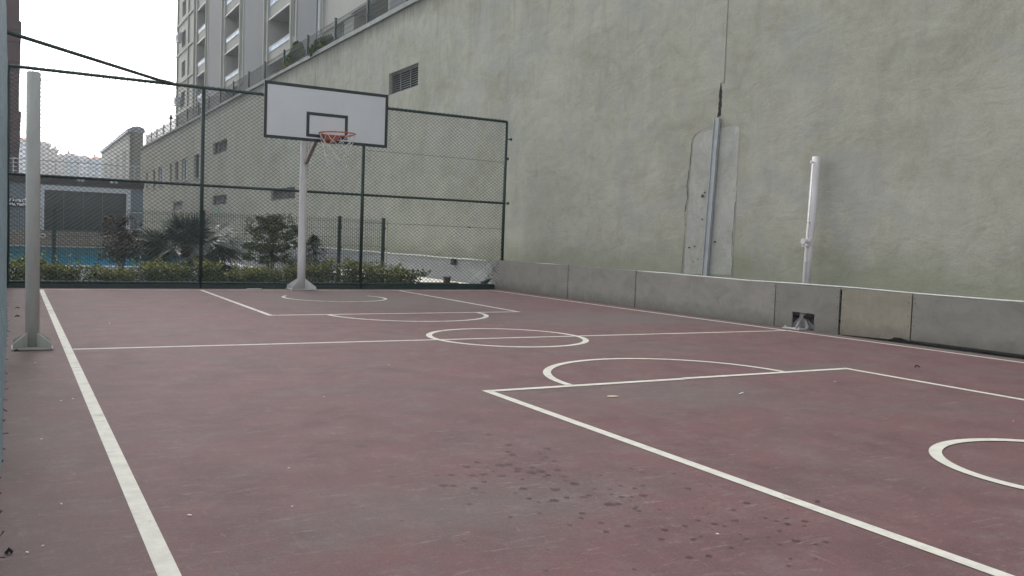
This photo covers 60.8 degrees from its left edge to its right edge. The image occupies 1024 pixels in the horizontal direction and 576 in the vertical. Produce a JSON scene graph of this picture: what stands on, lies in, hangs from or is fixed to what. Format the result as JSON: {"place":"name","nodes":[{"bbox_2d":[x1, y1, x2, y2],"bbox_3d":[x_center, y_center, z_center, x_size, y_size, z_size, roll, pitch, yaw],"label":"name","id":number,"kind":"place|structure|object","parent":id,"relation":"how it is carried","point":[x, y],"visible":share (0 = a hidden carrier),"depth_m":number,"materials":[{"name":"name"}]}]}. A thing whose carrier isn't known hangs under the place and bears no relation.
{"place":"outdoors","nodes":[
{"label":"outdoors","id":0,"kind":"place"},
{"bbox_2d":[6,0,21,172],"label":"brown building","id":1,"kind":"structure","parent":0,"point":[14,23],"depth_m":64.36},
{"bbox_2d":[19,135,25,172],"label":"apartment block","id":2,"kind":"structure","parent":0,"point":[23,155],"depth_m":385.76,"materials":[{"name":"ceramic"}]},
{"bbox_2d":[40,141,51,174],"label":"apartment block","id":3,"kind":"structure","parent":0,"point":[43,153],"depth_m":394.45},
{"bbox_2d":[9,158,143,246],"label":"pool house","id":4,"kind":"structure","parent":0,"point":[80,201],"depth_m":44.76,"materials":[{"name":"concrete"}]},
{"bbox_2d":[9,197,25,206],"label":"sign","id":5,"kind":"object","parent":4,"relation":"attached to","point":[17,202],"visible":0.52,"depth_m":43.30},
{"bbox_2d":[40,185,130,232],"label":"window","id":6,"kind":"structure","parent":4,"relation":"in","point":[75,188],"depth_m":44.89,"materials":[{"name":"grey glass"}]},
{"bbox_2d":[90,155,100,177],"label":"apartment block","id":7,"kind":"structure","parent":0,"point":[93,165],"depth_m":401.71,"materials":[{"name":"ceramic"}]},
{"bbox_2d":[19,0,176,157],"label":"sky","id":8,"kind":"structure","parent":0,"point":[136,35],"materials":[{"name":"white"}]},
{"bbox_2d":[100,126,144,179],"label":"end building","id":9,"kind":"structure","parent":0,"point":[124,150],"depth_m":85.70,"materials":[{"name":"grey concrete"}]},
{"bbox_2d":[104,162,106,177],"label":"window","id":10,"kind":"structure","parent":9,"relation":"in","point":[105,173],"depth_m":103.08,"materials":[{"name":"grey glass"}]},
{"bbox_2d":[109,159,111,177],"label":"window","id":11,"kind":"structure","parent":9,"relation":"in","point":[110,166],"depth_m":97.83,"materials":[{"name":"grey glass"}]},
{"bbox_2d":[115,155,117,178],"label":"window","id":12,"kind":"structure","parent":9,"relation":"in","point":[116,159],"depth_m":92.24,"materials":[{"name":"grey glass"}]},
{"bbox_2d":[122,150,124,178],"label":"window","id":13,"kind":"structure","parent":9,"relation":"in","point":[123,154],"depth_m":86.44,"materials":[{"name":"grey glass"}]},
{"bbox_2d":[10,246,239,267],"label":"pool water","id":14,"kind":"structure","parent":0,"point":[74,255],"depth_m":32.06,"materials":[{"name":"teal liquid"}]},
{"bbox_2d":[10,248,379,282],"bbox_3d":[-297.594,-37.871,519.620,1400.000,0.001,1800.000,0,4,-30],"label":"ground","id":15,"kind":"structure","parent":0,"point":[255,263],"depth_m":28.29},
{"bbox_2d":[49,145,58,174],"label":"apartment block","id":16,"kind":"structure","parent":15,"relation":"on","point":[53,155],"depth_m":393.68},
{"bbox_2d":[57,153,66,175],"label":"apartment block","id":17,"kind":"structure","parent":15,"relation":"on","point":[62,163],"depth_m":392.63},
{"bbox_2d":[64,151,78,175],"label":"apartment block","id":18,"kind":"structure","parent":15,"relation":"on","point":[73,160],"depth_m":401.83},
{"bbox_2d":[78,155,89,176],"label":"apartment block","id":19,"kind":"structure","parent":15,"relation":"on","point":[84,166],"depth_m":401.85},
{"bbox_2d":[94,213,145,268],"bbox_3d":[-8.136,-0.849,18.148,1.011,1.429,0.828,0,4,-30],"label":"young tree","id":20,"kind":"object","parent":15,"relation":"on","point":[123,243],"visible":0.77,"depth_m":18.07,"materials":[{"name":"green plant"}]},
{"bbox_2d":[10,245,255,269],"bbox_3d":[-19.932,-1.327,31.878,15.900,0.060,23.350,0,4,-30],"label":"pool edge","id":21,"kind":"object","parent":15,"relation":"on","point":[126,267],"visible":0.04,"depth_m":26.23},
{"bbox_2d":[126,210,245,277],"bbox_3d":[-7.441,-1.002,20.199,2.915,1.694,3.024,0,4,-30],"label":"palm tree","id":22,"kind":"object","parent":15,"relation":"on","point":[185,241],"visible":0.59,"depth_m":19.93,"materials":[{"name":"green plant"}]},
{"bbox_2d":[9,205,385,281],"bbox_3d":[-7.994,-1.025,20.123,10.066,1.570,0.582,1,3,-10],"label":"panel fence","id":23,"kind":"object","parent":15,"relation":"on","point":[205,223],"visible":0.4,"depth_m":19.99,"materials":[{"name":"grey metal"}]},
{"bbox_2d":[190,259,237,279],"bbox_3d":[-6.861,-0.434,20.298,1.222,0.640,0.401,0,4,-30],"label":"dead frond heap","id":24,"kind":"object","parent":15,"relation":"on","point":[221,269],"visible":0.06,"depth_m":20.29,"materials":[{"name":"brown plant"}]},
{"bbox_2d":[402,269,430,282],"bbox_3d":[-2.222,-0.215,20.175,0.798,0.476,0.442,0,4,-30],"label":"leafy sprig","id":25,"kind":"object","parent":15,"relation":"on","point":[419,276],"visible":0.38,"depth_m":20.14,"materials":[{"name":"green plant"}]},
{"bbox_2d":[140,0,1023,356],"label":"podium building","id":26,"kind":"structure","parent":15,"relation":"on","point":[678,136],"depth_m":15.42,"materials":[{"name":"grey paint"}]},
{"bbox_2d":[158,167,162,186],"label":"window","id":27,"kind":"structure","parent":26,"relation":"in","point":[161,171],"depth_m":70.75,"materials":[{"name":"grey glass"}]},
{"bbox_2d":[180,158,187,181],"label":"window","id":28,"kind":"structure","parent":26,"relation":"in","point":[186,166],"depth_m":60.23,"materials":[{"name":"grey glass"}]},
{"bbox_2d":[193,155,198,179],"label":"window","id":29,"kind":"structure","parent":26,"relation":"in","point":[197,168],"depth_m":57.01,"materials":[{"name":"grey glass"}]},
{"bbox_2d":[146,0,407,143],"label":"terrace fence","id":30,"kind":"object","parent":26,"relation":"on","point":[254,74],"visible":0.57,"depth_m":38.74,"materials":[{"name":"grey metal"}]},
{"bbox_2d":[174,0,404,126],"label":"apartment tower","id":31,"kind":"structure","parent":26,"relation":"on","point":[223,43],"depth_m":66.16,"materials":[{"name":"grey concrete"}]},
{"bbox_2d":[282,40,305,68],"bbox_3d":[-9.417,-10.089,38.364,1.423,1.527,1.684,0,4,-30],"label":"conifer","id":32,"kind":"object","parent":26,"relation":"on","point":[287,62],"visible":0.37,"depth_m":38.00,"materials":[{"name":"green plant"}]},
{"bbox_2d":[308,34,338,57],"bbox_3d":[-7.201,-9.495,34.418,1.673,0.989,2.061,0,4,-30],"label":"bush","id":33,"kind":"object","parent":26,"relation":"on","point":[318,43],"visible":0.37,"depth_m":33.91,"materials":[{"name":"green plant"}]},
{"label":"planting bed","id":34,"kind":"structure","parent":15,"relation":"on","visible":0},
{"bbox_2d":[9,250,413,282],"bbox_3d":[-6.408,-0.368,17.766,9.318,0.786,1.404,0,4,-30],"label":"hedge","id":35,"kind":"object","parent":34,"relation":"on","point":[368,276],"visible":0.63,"depth_m":17.65,"materials":[{"name":"green plant"}]},
{"bbox_2d":[240,213,297,280],"bbox_3d":[-5.362,-0.906,19.493,1.395,1.595,1.126,0,4,-30],"label":"shrub","id":36,"kind":"object","parent":34,"relation":"on","point":[272,240],"visible":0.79,"depth_m":19.36,"materials":[{"name":"green plant"}]},
{"bbox_2d":[277,232,344,279],"bbox_3d":[-4.459,-0.672,19.565,1.650,1.182,1.473,0,4,-30],"label":"conifer","id":37,"kind":"object","parent":34,"relation":"on","point":[314,244],"visible":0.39,"depth_m":19.59,"materials":[{"name":"green plant"}]},
{"bbox_2d":[324,269,462,282],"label":"patio","id":38,"kind":"structure","parent":0,"point":[430,280],"depth_m":23.16,"materials":[{"name":"beige concrete"}]},
{"bbox_2d":[417,282,493,288],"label":"kerb","id":39,"kind":"structure","parent":38,"relation":"on","point":[491,286],"depth_m":20.02,"materials":[{"name":"concrete"}]},
{"bbox_2d":[443,276,450,281],"bbox_3d":[-1.497,-0.133,20.041,0.160,0.262,0.130,0,4,-30],"label":"stub post","id":40,"kind":"object","parent":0,"point":[445,278],"visible":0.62,"depth_m":20.00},
{"bbox_2d":[0,288,1023,575],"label":"court","id":41,"kind":"object","parent":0,"point":[228,444],"visible":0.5,"depth_m":4.98,"materials":[{"name":"concrete"}]},
{"bbox_2d":[0,0,8,557],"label":"chain link fence","id":42,"kind":"object","parent":41,"relation":"on","point":[3,167],"visible":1,"depth_m":6.94,"materials":[{"name":"black metal"}]},
{"bbox_2d":[5,547,12,553],"bbox_3d":[-1.741,0.907,3.021,0.028,0.023,0.025,0,4,-30],"label":"twig debris","id":43,"kind":"object","parent":41,"relation":"on","point":[8,550],"visible":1,"depth_m":3.02,"materials":[{"name":"black wood"}]},
{"bbox_2d":[11,71,52,350],"bbox_3d":[-4.356,-0.699,7.939,0.330,2.501,0.330,0,4,-30],"label":"net post","id":44,"kind":"object","parent":41,"relation":"on","point":[31,338],"visible":1,"depth_m":7.90,"materials":[{"name":"metal"}]},
{"bbox_2d":[40,290,181,575],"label":"sideline","id":45,"kind":"object","parent":41,"relation":"on","point":[161,557],"visible":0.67,"depth_m":4.00,"materials":[{"name":"paint"}]},
{"bbox_2d":[201,290,270,314],"bbox_3d":[-4.588,0.205,14.211,0.070,0.001,5.145,0,4,-30],"label":"key line","id":46,"kind":"object","parent":41,"relation":"on","point":[237,303],"visible":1,"depth_m":13.70,"materials":[{"name":"paint"}]},
{"bbox_2d":[40,289,463,290],"bbox_3d":[-4.283,0.043,17.379,9.030,0.001,0.060,0,4,-30],"label":"baseline","id":47,"kind":"object","parent":41,"relation":"on","point":[392,290],"visible":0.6,"depth_m":18.54,"materials":[{"name":"paint"}]},
{"bbox_2d":[7,63,511,288],"bbox_3d":[-4.437,-1.927,17.682,10.091,3.901,0.098,0,4,-30],"label":"chain link fence","id":48,"kind":"object","parent":41,"relation":"on","point":[19,283],"visible":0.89,"depth_m":17.01,"materials":[{"name":"metal"}]},
{"bbox_2d":[7,30,173,84],"bbox_3d":[-6.849,-3.761,14.483,0.113,0.072,4.063,3,3,12],"label":"corner brace","id":49,"kind":"object","parent":48,"relation":"attached to","point":[14,34],"visible":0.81,"depth_m":14.11,"materials":[{"name":"green paint"}]},
{"bbox_2d":[263,80,388,289],"bbox_3d":[-3.794,-1.863,16.760,2.059,3.901,1.899,3,3,21],"label":"basketball hoop","id":50,"kind":"object","parent":41,"relation":"on","point":[305,114],"visible":1,"depth_m":16.63,"materials":[{"name":"white paint"}]},
{"bbox_2d":[281,296,386,301],"bbox_3d":[-3.073,0.187,15.478,1.860,0.001,1.449,0,4,-30],"label":"basket arc","id":51,"kind":"object","parent":41,"relation":"on","point":[341,301],"visible":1,"depth_m":14.96,"materials":[{"name":"paint"}]},
{"bbox_2d":[268,312,478,315],"bbox_3d":[-1.603,0.377,12.992,4.061,0.001,0.070,0,4,-31],"label":"free throw line","id":52,"kind":"object","parent":41,"relation":"on","point":[390,313],"visible":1,"depth_m":12.90,"materials":[{"name":"paint"}]},
{"bbox_2d":[325,313,488,321],"bbox_3d":[-1.276,0.418,12.460,2.480,0.001,1.230,0,4,-30],"label":"free throw arc","id":53,"kind":"object","parent":41,"relation":"on","point":[485,315],"visible":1,"depth_m":12.11,"materials":[{"name":"paint"}]},
{"bbox_2d":[73,330,790,349],"bbox_3d":[-0.029,0.584,10.253,9.171,0.001,0.060,0,4,-29],"label":"line","id":54,"kind":"object","parent":41,"relation":"on","point":[409,340],"visible":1,"depth_m":9.58,"materials":[{"name":"paint"}]},
{"bbox_2d":[398,290,518,311],"bbox_3d":[-1.149,0.216,16.244,0.070,0.001,5.035,0,4,-29],"label":"key line","id":55,"kind":"object","parent":41,"relation":"on","point":[461,301],"visible":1,"depth_m":15.84,"materials":[{"name":"paint"}]},
{"bbox_2d":[426,328,588,346],"bbox_3d":[-0.053,0.579,10.326,1.920,0.001,1.920,0,4,-30],"label":"circle","id":56,"kind":"object","parent":41,"relation":"on","point":[585,340],"visible":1,"depth_m":10.08,"materials":[{"name":"paint"}]},
{"bbox_2d":[491,260,568,297],"bbox_3d":[0.334,-0.228,19.079,0.023,0.680,3.141,0,4,-31],"label":"barrier board","id":57,"kind":"object","parent":41,"relation":"on","point":[537,278],"visible":0.88,"depth_m":18.88,"materials":[{"name":"grey concrete"}]},
{"bbox_2d":[482,378,683,391],"bbox_3d":[0.639,0.780,7.062,1.964,0.001,0.075,0,4,-30],"label":"free throw line","id":58,"kind":"object","parent":41,"relation":"on","point":[581,385],"visible":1,"depth_m":7.00,"materials":[{"name":"paint"}]},
{"bbox_2d":[356,434,828,571],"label":"drip stains","id":59,"kind":"object","parent":41,"relation":"on","point":[558,489],"visible":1,"depth_m":3.98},
{"bbox_2d":[568,265,636,306],"bbox_3d":[1.695,-0.055,16.791,0.023,0.680,2.146,0,4,-31],"label":"barrier board","id":60,"kind":"object","parent":41,"relation":"on","point":[607,286],"visible":1,"depth_m":16.71,"materials":[{"name":"grey concrete"}]},
{"bbox_2d":[543,358,784,384],"bbox_3d":[1.199,0.741,8.139,2.480,0.001,1.230,0,4,-30],"label":"free throw arc","id":61,"kind":"object","parent":41,"relation":"on","point":[547,372],"visible":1,"depth_m":8.32,"materials":[{"name":"paint"}]},
{"bbox_2d":[635,271,775,325],"bbox_3d":[3.090,0.128,14.445,0.023,0.666,3.276,0,4,-31],"label":"barrier board","id":62,"kind":"object","parent":41,"relation":"on","point":[737,300],"visible":1,"depth_m":14.24,"materials":[{"name":"grey concrete"}]},
{"bbox_2d":[487,392,1013,575],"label":"key line","id":63,"kind":"object","parent":41,"relation":"on","point":[945,554],"visible":1,"depth_m":4.01,"materials":[{"name":"paint"}]},
{"bbox_2d":[499,291,1023,362],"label":"sideline","id":64,"kind":"object","parent":41,"relation":"on","point":[793,331],"visible":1,"depth_m":12.12,"materials":[{"name":"paint"}]},
{"bbox_2d":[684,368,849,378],"bbox_3d":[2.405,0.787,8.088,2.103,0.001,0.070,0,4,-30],"label":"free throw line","id":65,"kind":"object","parent":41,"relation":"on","point":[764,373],"visible":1,"depth_m":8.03,"materials":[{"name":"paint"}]},
{"bbox_2d":[782,156,820,329],"bbox_3d":[4.262,-0.658,12.699,0.419,2.513,0.331,0,4,-30],"label":"net post","id":66,"kind":"object","parent":41,"relation":"on","point":[800,323],"visible":0.92,"depth_m":12.69,"materials":[{"name":"white metal"}]},
{"bbox_2d":[793,291,841,322],"bbox_3d":[4.270,0.223,12.740,0.040,0.440,17.400,0,4,-30],"label":"timber rail","id":67,"kind":"object","parent":66,"relation":"attached to","point":[805,317],"visible":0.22,"depth_m":12.67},
{"bbox_2d":[774,283,840,334],"bbox_3d":[4.224,0.286,12.538,0.023,0.643,1.138,0,4,-31],"label":"barrier board","id":68,"kind":"object","parent":41,"relation":"on","point":[822,304],"visible":1,"depth_m":12.45,"materials":[{"name":"grey concrete"}]},
{"bbox_2d":[840,289,912,340],"bbox_3d":[4.806,0.357,11.561,0.023,0.634,1.060,0,4,-31],"label":"barrier board","id":69,"kind":"object","parent":41,"relation":"on","point":[877,314],"visible":1,"depth_m":11.53,"materials":[{"name":"beige concrete"}]},
{"bbox_2d":[849,369,1023,399],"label":"key line","id":70,"kind":"object","parent":41,"relation":"on","point":[940,384],"visible":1,"depth_m":7.70,"materials":[{"name":"paint"}]},
{"bbox_2d":[911,295,1023,354],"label":"barrier board","id":71,"kind":"object","parent":41,"relation":"on","point":[998,326],"visible":1,"depth_m":10.43,"materials":[{"name":"grey concrete"}]},
{"bbox_2d":[929,438,1023,488],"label":"basket arc","id":72,"kind":"object","parent":41,"relation":"on","point":[935,450],"visible":1,"depth_m":4.99,"materials":[{"name":"paint"}]}
]}

